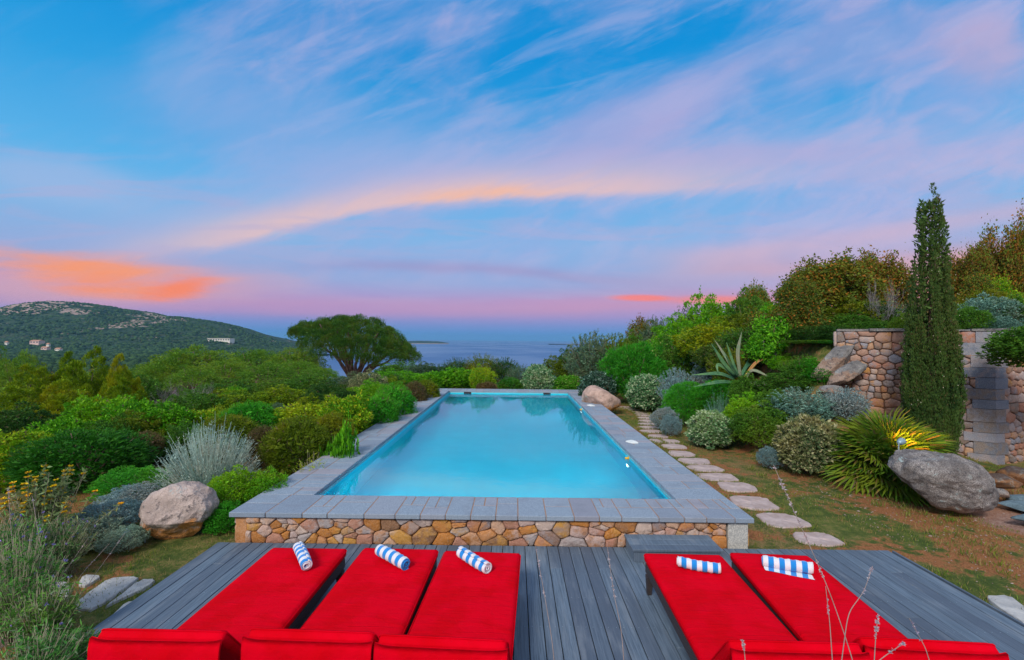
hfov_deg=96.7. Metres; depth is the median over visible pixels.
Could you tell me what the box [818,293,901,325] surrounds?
shrub
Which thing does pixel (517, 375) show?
shrub
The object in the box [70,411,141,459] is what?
shrub
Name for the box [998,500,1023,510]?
slate slab
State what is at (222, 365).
umbrella pine
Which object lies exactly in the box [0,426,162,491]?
shrub
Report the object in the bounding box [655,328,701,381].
shrub
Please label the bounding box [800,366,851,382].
shrub
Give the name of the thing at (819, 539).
stepping stone
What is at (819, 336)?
shrub
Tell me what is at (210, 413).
shrub
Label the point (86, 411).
shrub
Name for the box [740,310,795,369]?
young tree
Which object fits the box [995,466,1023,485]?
rock
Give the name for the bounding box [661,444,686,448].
stepping stone
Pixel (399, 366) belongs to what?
shrub
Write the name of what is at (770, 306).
shrub
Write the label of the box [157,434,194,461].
shrub
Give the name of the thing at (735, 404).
shrub
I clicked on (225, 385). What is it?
shrub
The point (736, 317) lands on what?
shrub
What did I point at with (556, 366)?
shrub
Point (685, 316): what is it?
shrub
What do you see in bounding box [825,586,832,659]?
seed stalk
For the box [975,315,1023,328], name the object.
shrub
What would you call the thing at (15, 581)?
feathery herb
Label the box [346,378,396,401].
shrub
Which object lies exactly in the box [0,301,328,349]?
hills
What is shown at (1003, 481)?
rock
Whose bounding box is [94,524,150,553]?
shrub
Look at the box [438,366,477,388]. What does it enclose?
shrub
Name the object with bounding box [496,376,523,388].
shrub
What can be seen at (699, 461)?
stepping stone
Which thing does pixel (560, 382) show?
shrub
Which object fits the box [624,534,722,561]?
wooden step
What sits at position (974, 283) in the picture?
broadleaf tree
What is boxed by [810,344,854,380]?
rock slab
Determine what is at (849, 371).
rock slab
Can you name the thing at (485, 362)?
shrub
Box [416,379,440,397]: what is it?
shrub
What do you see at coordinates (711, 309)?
shrub
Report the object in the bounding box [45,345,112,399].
juniper
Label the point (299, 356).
umbrella pine
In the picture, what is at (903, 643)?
seed stalk
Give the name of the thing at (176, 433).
shrub
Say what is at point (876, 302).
bare bush
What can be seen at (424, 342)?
island
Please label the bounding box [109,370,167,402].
shrub
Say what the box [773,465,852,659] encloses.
seed stalk
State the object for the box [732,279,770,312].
broadleaf tree
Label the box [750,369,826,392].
shrub
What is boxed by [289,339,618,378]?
sea
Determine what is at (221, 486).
shrub
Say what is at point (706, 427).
shrub
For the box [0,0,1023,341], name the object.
sky
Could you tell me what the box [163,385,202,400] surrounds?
umbrella pine
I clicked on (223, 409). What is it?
shrub
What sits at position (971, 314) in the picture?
shrub
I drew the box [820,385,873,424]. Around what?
shrub
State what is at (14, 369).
umbrella pine
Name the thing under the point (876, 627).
seed stalk
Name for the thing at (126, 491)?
shrub
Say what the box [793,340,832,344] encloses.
shrub
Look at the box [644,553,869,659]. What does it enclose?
sun lounger
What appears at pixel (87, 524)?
feathery herb
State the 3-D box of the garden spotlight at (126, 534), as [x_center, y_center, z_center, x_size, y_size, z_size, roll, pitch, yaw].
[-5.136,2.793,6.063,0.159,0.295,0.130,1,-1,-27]
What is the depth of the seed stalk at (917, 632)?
1.42 m
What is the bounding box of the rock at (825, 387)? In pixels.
[819,385,843,395]
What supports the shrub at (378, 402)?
on the ground at (856, 535)
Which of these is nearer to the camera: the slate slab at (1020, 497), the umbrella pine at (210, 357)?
the slate slab at (1020, 497)
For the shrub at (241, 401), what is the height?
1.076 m
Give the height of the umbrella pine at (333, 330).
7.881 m
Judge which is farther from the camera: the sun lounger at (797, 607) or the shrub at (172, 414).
the shrub at (172, 414)
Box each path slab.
[52,581,68,597]
[76,576,137,611]
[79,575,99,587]
[105,579,154,608]
[116,601,131,611]
[988,595,1023,622]
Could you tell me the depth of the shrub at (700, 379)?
17.73 m
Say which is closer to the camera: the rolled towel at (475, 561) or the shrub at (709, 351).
the rolled towel at (475, 561)
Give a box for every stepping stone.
[638,426,658,429]
[641,430,662,433]
[648,434,667,438]
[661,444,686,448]
[662,439,679,443]
[668,450,695,456]
[678,458,709,464]
[686,465,723,471]
[696,473,738,481]
[717,482,757,492]
[729,496,779,510]
[756,513,810,527]
[793,532,844,546]
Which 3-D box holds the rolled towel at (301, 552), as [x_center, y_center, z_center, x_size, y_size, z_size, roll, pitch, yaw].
[-2.178,2.329,4.727,0.113,0.124,0.512,1,-1,-34]
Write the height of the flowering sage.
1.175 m
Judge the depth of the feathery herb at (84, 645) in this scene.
3.91 m
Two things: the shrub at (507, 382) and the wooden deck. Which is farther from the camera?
the shrub at (507, 382)
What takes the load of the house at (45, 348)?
on the hills
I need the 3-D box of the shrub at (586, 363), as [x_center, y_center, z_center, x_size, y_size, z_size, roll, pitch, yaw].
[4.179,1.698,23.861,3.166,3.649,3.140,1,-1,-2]
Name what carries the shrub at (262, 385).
on the ground at (856, 535)
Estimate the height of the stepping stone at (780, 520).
0.054 m
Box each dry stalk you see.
[7,489,12,547]
[31,497,41,560]
[79,535,123,597]
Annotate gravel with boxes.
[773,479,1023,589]
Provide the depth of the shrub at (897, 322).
13.27 m
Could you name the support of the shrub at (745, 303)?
on the ground at (856, 535)
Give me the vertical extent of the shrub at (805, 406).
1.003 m
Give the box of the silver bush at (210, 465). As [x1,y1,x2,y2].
[149,416,259,493]
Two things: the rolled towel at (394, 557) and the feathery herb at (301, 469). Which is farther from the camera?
the feathery herb at (301, 469)
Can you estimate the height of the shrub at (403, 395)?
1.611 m
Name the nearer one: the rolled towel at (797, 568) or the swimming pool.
the rolled towel at (797, 568)
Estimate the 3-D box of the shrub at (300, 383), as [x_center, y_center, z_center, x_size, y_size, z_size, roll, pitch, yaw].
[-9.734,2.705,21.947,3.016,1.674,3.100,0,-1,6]
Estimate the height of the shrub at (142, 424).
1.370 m
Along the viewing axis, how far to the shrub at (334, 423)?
10.64 m
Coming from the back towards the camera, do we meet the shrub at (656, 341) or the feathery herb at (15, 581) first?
the shrub at (656, 341)
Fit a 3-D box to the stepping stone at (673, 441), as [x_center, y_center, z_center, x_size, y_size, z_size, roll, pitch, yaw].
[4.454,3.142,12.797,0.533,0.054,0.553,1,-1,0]
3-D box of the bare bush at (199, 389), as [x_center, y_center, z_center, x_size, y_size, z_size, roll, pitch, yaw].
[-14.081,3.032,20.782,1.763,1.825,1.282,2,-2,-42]
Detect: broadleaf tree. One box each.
[625,312,649,342]
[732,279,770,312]
[744,272,833,339]
[768,245,904,322]
[854,244,918,306]
[940,231,998,304]
[950,267,1010,305]
[955,273,1023,302]
[977,197,1023,301]
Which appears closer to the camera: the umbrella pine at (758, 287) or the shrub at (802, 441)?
the shrub at (802, 441)
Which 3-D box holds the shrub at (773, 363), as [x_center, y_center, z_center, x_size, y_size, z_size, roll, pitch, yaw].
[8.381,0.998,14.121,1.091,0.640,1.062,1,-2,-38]
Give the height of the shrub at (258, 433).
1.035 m
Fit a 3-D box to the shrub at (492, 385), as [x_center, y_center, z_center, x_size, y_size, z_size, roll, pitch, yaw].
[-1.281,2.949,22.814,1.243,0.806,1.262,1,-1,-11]
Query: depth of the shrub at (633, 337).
25.78 m
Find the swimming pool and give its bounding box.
[229,388,753,548]
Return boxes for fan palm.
[818,407,967,507]
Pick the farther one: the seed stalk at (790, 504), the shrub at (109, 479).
the shrub at (109, 479)
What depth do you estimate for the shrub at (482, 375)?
23.37 m
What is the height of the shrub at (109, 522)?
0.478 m
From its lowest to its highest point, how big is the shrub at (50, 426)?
1.418 m
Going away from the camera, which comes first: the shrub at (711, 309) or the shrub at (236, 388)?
the shrub at (236, 388)
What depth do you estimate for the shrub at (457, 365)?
30.68 m
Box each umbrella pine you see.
[0,345,24,391]
[0,348,51,394]
[130,359,186,401]
[131,367,182,392]
[132,344,255,386]
[140,351,202,398]
[159,364,228,391]
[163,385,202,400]
[190,357,256,384]
[229,347,285,382]
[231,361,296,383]
[262,346,331,376]
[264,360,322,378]
[285,313,422,380]
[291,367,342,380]
[748,285,768,297]
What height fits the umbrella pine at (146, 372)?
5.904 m
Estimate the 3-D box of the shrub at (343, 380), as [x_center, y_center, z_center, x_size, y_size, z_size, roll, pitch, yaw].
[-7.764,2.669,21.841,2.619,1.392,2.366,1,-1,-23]
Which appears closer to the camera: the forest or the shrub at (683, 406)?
the shrub at (683, 406)
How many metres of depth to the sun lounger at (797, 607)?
3.87 m
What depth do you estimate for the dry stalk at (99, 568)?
4.88 m
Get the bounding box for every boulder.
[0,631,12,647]
[139,481,218,539]
[582,385,620,410]
[887,449,998,512]
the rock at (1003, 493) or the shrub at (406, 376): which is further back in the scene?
the shrub at (406, 376)
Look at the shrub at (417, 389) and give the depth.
17.36 m
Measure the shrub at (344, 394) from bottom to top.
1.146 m
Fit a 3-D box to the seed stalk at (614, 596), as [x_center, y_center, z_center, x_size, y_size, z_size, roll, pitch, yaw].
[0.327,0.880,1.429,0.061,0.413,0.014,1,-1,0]
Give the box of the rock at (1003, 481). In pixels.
[989,473,1022,488]
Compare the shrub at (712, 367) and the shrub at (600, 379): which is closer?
the shrub at (712, 367)
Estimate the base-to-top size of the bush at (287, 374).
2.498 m
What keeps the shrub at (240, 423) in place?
on the ground at (856, 535)
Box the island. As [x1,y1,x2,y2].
[408,341,448,343]
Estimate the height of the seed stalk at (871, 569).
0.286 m
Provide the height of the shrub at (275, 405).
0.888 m
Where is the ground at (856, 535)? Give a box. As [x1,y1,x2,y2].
[0,343,1023,659]
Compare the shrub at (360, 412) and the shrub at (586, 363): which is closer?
the shrub at (360, 412)
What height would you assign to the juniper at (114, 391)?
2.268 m
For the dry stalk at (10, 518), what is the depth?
4.53 m
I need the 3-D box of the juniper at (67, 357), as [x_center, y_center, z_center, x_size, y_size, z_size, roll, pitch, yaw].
[-18.131,2.599,18.816,2.662,3.605,3.421,0,-1,14]
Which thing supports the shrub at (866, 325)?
on the ground at (856, 535)
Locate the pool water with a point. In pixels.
(514, 445)
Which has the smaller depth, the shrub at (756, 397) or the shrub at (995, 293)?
the shrub at (756, 397)
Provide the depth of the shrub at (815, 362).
12.71 m
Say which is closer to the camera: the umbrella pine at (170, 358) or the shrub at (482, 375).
the shrub at (482, 375)
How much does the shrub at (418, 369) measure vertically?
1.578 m
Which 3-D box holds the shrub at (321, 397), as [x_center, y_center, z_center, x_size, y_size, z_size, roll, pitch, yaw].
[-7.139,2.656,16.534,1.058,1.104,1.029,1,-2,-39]
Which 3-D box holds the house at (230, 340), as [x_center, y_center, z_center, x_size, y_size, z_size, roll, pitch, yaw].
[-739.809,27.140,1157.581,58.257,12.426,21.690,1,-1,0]
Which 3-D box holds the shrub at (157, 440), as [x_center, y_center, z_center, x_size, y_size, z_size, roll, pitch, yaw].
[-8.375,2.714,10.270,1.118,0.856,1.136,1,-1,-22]
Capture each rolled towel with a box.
[293,541,312,570]
[375,544,409,570]
[456,546,491,573]
[677,556,720,573]
[761,555,814,579]
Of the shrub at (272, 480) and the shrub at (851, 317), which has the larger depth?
the shrub at (851, 317)
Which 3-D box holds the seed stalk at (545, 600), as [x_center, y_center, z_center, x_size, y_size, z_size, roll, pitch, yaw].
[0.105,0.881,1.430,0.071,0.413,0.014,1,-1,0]
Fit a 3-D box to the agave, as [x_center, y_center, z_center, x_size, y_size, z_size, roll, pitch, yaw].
[6.801,0.884,14.198,2.795,1.708,1.107,1,-1,-18]
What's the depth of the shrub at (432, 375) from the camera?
23.45 m
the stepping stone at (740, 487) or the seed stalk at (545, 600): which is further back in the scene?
the stepping stone at (740, 487)
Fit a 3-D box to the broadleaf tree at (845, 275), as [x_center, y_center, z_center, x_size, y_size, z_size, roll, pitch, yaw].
[11.942,-1.141,16.763,4.456,3.795,3.587,0,-1,10]
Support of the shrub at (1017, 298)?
on the ground at (856, 535)
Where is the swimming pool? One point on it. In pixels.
(300, 506)
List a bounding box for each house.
[30,340,44,344]
[40,346,50,349]
[208,338,234,342]
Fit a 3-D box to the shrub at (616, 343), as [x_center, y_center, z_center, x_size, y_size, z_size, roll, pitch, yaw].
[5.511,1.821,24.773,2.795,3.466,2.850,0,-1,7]
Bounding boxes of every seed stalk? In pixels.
[535,545,553,658]
[607,546,623,659]
[741,639,745,659]
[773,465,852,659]
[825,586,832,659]
[841,566,873,659]
[874,614,879,659]
[880,642,905,659]
[909,618,929,659]
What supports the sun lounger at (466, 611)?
on the wooden deck
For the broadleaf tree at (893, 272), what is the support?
on the ground at (856, 535)
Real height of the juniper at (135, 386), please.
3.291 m
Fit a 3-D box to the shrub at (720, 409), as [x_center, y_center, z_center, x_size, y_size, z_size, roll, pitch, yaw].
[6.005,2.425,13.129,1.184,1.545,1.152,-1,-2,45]
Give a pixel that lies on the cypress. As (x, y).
(932, 389)
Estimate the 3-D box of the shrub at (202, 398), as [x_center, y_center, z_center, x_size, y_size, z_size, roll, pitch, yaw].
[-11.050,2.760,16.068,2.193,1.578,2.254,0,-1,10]
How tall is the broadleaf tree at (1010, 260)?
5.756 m
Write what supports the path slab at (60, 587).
on the ground at (856, 535)
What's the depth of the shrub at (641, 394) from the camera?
17.69 m
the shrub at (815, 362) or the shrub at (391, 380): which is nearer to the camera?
the shrub at (815, 362)
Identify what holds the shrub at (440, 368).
on the ground at (856, 535)
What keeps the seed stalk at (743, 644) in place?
on the ground at (856, 535)
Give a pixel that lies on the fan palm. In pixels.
(869, 441)
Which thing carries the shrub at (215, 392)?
on the ground at (856, 535)
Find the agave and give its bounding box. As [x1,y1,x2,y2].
[694,332,772,386]
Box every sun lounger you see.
[87,548,346,659]
[241,548,438,659]
[373,551,520,659]
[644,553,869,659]
[730,553,1008,659]
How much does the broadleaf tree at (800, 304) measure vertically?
2.655 m
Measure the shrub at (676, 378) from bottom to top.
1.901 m
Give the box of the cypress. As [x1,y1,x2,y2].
[898,182,967,453]
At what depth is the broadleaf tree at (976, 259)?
16.89 m
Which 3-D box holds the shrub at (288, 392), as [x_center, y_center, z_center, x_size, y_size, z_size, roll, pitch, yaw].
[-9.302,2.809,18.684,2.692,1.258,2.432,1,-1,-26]
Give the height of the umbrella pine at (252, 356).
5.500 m
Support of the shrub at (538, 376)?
on the ground at (856, 535)
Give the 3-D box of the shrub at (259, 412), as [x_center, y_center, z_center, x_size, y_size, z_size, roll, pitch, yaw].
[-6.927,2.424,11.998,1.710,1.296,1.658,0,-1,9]
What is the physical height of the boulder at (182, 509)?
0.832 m
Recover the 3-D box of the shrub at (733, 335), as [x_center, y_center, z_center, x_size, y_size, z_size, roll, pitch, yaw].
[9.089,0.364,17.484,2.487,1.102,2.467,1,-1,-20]
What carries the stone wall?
on the ground at (856, 535)
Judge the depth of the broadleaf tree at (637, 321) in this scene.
28.82 m
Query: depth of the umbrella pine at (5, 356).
31.44 m
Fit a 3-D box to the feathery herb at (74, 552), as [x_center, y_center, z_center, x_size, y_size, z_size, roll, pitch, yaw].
[-5.300,2.517,5.332,0.729,0.730,0.696,1,-1,0]
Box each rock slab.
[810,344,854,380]
[827,360,867,385]
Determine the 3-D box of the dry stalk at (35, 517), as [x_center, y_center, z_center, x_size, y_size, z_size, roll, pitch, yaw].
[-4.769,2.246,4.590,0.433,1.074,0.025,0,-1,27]
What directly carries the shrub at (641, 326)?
on the ground at (856, 535)
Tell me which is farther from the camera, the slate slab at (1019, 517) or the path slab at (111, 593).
the slate slab at (1019, 517)
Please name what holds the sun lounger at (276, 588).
on the wooden deck
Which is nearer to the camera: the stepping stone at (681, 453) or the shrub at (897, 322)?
the stepping stone at (681, 453)
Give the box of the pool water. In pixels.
[324,393,666,498]
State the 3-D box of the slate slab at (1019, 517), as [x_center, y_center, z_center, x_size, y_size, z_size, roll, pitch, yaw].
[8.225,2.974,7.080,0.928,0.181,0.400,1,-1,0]
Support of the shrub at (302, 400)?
on the ground at (856, 535)
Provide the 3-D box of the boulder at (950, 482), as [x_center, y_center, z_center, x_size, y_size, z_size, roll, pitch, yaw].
[7.185,2.510,7.599,1.553,0.951,1.000,1,-1,0]
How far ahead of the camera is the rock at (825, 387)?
11.68 m
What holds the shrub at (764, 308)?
on the ground at (856, 535)
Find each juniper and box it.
[0,363,76,408]
[0,384,79,418]
[24,378,98,419]
[28,351,106,397]
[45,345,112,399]
[96,352,144,398]
[104,377,153,406]
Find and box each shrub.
[0,400,67,440]
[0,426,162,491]
[0,427,67,492]
[26,412,100,466]
[58,389,137,427]
[58,514,127,553]
[65,496,141,535]
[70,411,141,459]
[84,465,170,502]
[91,481,163,517]
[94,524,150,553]
[98,394,166,426]
[102,408,176,436]
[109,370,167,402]
[120,429,167,466]
[127,398,206,435]
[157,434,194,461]
[161,387,231,410]
[161,418,218,453]
[175,405,221,426]
[184,378,256,400]
[195,413,260,458]
[197,388,283,409]
[202,499,241,534]
[207,403,228,413]
[207,464,276,521]
[211,387,224,394]
[215,399,280,436]
[221,385,247,394]
[225,394,258,407]
[236,466,288,506]
[245,424,277,469]
[248,377,300,394]
[252,384,306,407]
[255,412,331,475]
[265,400,321,427]
[266,402,285,420]
[275,369,339,394]
[296,392,325,406]
[301,378,353,397]
[302,389,327,404]
[307,410,354,453]
[311,388,373,434]
[319,409,359,458]
[324,371,361,386]
[327,387,356,400]
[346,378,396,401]
[347,367,388,396]
[364,390,402,428]
[372,361,414,375]
[373,380,417,422]
[376,368,419,384]
[380,375,405,386]
[383,372,407,385]
[403,361,438,374]
[404,380,428,401]
[408,370,454,387]
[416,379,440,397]
[421,362,448,378]
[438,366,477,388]
[441,357,471,371]
[463,352,501,377]
[468,363,497,388]
[475,381,497,388]
[488,356,519,381]
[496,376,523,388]
[505,363,526,379]
[520,363,555,388]
[542,353,569,377]
[551,374,582,389]
[557,344,577,375]
[562,328,616,381]
[576,370,619,395]
[590,332,639,386]
[596,336,672,399]
[619,328,642,379]
[624,373,662,411]
[633,314,670,350]
[640,319,659,342]
[641,330,685,378]
[649,407,679,428]
[650,312,699,362]
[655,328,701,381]
[655,366,694,412]
[659,380,714,425]
[659,413,682,435]
[665,316,748,357]
[674,306,701,365]
[677,285,735,359]
[683,409,738,449]
[687,378,736,412]
[689,335,761,375]
[689,361,716,384]
[702,302,770,343]
[704,390,730,414]
[706,346,757,383]
[713,327,754,351]
[721,388,769,433]
[724,371,768,405]
[725,282,769,321]
[726,399,788,448]
[749,388,801,421]
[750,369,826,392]
[755,446,784,469]
[758,385,846,421]
[759,289,779,314]
[763,352,793,371]
[767,305,780,317]
[770,412,845,475]
[776,353,818,381]
[779,322,846,340]
[779,339,832,343]
[785,356,819,373]
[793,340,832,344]
[800,333,832,339]
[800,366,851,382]
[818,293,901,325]
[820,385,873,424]
[826,308,887,329]
[837,317,892,328]
[845,297,925,327]
[883,308,924,328]
[944,303,998,328]
[953,282,1013,309]
[957,290,1023,327]
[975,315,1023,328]
[975,323,1023,367]
[986,293,1023,326]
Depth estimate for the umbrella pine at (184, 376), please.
31.64 m
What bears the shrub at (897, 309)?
on the ground at (856, 535)
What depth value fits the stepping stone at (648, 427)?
14.65 m
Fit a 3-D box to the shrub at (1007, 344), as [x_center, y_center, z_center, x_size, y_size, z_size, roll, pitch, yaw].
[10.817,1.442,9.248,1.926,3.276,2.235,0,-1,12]
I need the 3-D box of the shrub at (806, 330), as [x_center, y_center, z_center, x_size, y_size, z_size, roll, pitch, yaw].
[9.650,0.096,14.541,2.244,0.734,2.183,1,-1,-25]
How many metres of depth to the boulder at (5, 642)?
4.13 m
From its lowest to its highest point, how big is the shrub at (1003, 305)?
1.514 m
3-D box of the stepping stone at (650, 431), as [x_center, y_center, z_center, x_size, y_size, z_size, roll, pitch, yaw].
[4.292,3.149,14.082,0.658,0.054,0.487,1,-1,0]
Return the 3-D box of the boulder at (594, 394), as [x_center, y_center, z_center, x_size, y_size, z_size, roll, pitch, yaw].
[3.416,2.672,17.469,1.466,1.086,1.300,1,-1,0]
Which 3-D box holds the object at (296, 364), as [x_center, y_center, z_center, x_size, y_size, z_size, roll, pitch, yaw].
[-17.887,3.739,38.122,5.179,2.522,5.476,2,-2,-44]
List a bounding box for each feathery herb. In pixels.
[0,508,78,581]
[0,510,30,570]
[0,524,78,644]
[0,567,85,650]
[0,617,95,659]
[21,512,98,578]
[26,513,104,546]
[49,619,100,659]
[289,449,326,472]
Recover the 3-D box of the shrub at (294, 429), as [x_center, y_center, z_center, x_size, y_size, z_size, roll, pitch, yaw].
[-4.439,2.369,9.391,1.457,1.353,1.356,0,-1,16]
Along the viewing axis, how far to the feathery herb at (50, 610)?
4.09 m
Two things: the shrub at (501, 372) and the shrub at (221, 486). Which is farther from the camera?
the shrub at (501, 372)
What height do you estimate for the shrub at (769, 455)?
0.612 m
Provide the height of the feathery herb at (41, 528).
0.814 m
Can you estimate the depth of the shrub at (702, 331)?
19.24 m
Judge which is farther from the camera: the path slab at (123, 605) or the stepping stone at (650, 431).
the stepping stone at (650, 431)
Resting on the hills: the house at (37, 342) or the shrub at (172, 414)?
the house at (37, 342)
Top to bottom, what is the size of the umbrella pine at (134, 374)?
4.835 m
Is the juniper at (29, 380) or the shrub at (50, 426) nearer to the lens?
the shrub at (50, 426)
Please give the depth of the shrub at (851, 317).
14.55 m
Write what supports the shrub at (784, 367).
on the ground at (856, 535)
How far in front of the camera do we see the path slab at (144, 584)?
5.05 m
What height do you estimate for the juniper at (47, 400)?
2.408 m
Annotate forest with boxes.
[0,300,317,377]
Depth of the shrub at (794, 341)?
13.36 m
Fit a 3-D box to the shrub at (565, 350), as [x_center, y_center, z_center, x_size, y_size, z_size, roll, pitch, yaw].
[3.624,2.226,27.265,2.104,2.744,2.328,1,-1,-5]
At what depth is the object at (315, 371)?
33.79 m
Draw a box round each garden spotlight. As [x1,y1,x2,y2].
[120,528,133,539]
[897,438,906,449]
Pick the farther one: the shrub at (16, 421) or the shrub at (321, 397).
the shrub at (321, 397)
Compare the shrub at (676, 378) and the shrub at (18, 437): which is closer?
the shrub at (18, 437)
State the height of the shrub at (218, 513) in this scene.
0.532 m
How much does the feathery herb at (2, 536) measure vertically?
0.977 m
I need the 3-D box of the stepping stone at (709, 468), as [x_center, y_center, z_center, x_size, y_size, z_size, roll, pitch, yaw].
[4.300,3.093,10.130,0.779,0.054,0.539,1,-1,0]
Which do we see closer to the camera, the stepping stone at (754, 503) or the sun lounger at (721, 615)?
the sun lounger at (721, 615)
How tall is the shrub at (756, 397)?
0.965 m
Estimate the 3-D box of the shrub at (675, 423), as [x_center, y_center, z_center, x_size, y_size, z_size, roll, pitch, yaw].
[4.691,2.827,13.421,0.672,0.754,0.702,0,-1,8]
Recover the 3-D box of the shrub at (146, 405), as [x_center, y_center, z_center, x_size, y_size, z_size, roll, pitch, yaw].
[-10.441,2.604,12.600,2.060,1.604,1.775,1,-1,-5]
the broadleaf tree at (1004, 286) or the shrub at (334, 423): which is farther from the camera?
the broadleaf tree at (1004, 286)
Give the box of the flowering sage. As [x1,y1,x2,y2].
[0,464,123,537]
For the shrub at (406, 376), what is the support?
on the ground at (856, 535)
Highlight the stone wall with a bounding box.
[833,328,1023,464]
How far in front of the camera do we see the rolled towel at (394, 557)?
4.64 m
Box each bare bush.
[150,380,180,403]
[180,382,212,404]
[866,279,906,324]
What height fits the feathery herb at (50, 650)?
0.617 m
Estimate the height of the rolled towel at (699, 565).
0.116 m
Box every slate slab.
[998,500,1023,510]
[1006,494,1023,500]
[1010,514,1023,521]
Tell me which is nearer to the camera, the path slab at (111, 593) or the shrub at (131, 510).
the path slab at (111, 593)
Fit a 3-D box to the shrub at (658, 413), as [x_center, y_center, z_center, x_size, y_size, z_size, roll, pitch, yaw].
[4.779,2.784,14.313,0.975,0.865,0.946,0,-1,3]
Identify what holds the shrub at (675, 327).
on the ground at (856, 535)
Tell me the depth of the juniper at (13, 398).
14.28 m
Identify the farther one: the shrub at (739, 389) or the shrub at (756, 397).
the shrub at (739, 389)
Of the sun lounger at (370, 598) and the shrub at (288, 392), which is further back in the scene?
the shrub at (288, 392)
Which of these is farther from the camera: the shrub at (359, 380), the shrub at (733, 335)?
the shrub at (359, 380)
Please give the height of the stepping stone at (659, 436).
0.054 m
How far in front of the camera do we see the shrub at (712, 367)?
15.74 m
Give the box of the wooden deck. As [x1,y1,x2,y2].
[79,542,1023,659]
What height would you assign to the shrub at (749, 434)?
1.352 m
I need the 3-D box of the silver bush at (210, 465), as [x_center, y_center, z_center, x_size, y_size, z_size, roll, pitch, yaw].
[-5.430,2.263,8.171,1.841,1.520,1.867,0,-1,23]
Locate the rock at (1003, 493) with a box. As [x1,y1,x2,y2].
[997,488,1009,497]
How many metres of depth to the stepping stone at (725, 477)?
9.41 m
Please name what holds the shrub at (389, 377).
on the ground at (856, 535)
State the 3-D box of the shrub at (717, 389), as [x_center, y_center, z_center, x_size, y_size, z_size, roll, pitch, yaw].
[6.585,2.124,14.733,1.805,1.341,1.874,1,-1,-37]
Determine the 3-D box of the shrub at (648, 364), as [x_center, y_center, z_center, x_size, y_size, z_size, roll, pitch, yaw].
[5.434,1.841,20.432,3.420,3.216,3.272,0,-1,22]
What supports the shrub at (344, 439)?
on the ground at (856, 535)
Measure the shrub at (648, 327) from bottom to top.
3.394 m
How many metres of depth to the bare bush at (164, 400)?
19.68 m
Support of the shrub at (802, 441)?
on the ground at (856, 535)
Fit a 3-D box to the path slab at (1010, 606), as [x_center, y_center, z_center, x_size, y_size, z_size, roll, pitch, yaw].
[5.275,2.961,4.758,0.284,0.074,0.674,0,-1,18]
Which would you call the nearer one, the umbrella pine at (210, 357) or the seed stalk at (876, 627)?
the seed stalk at (876, 627)
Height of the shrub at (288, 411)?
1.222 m
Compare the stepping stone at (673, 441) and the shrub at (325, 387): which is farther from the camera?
the shrub at (325, 387)
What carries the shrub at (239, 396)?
on the ground at (856, 535)

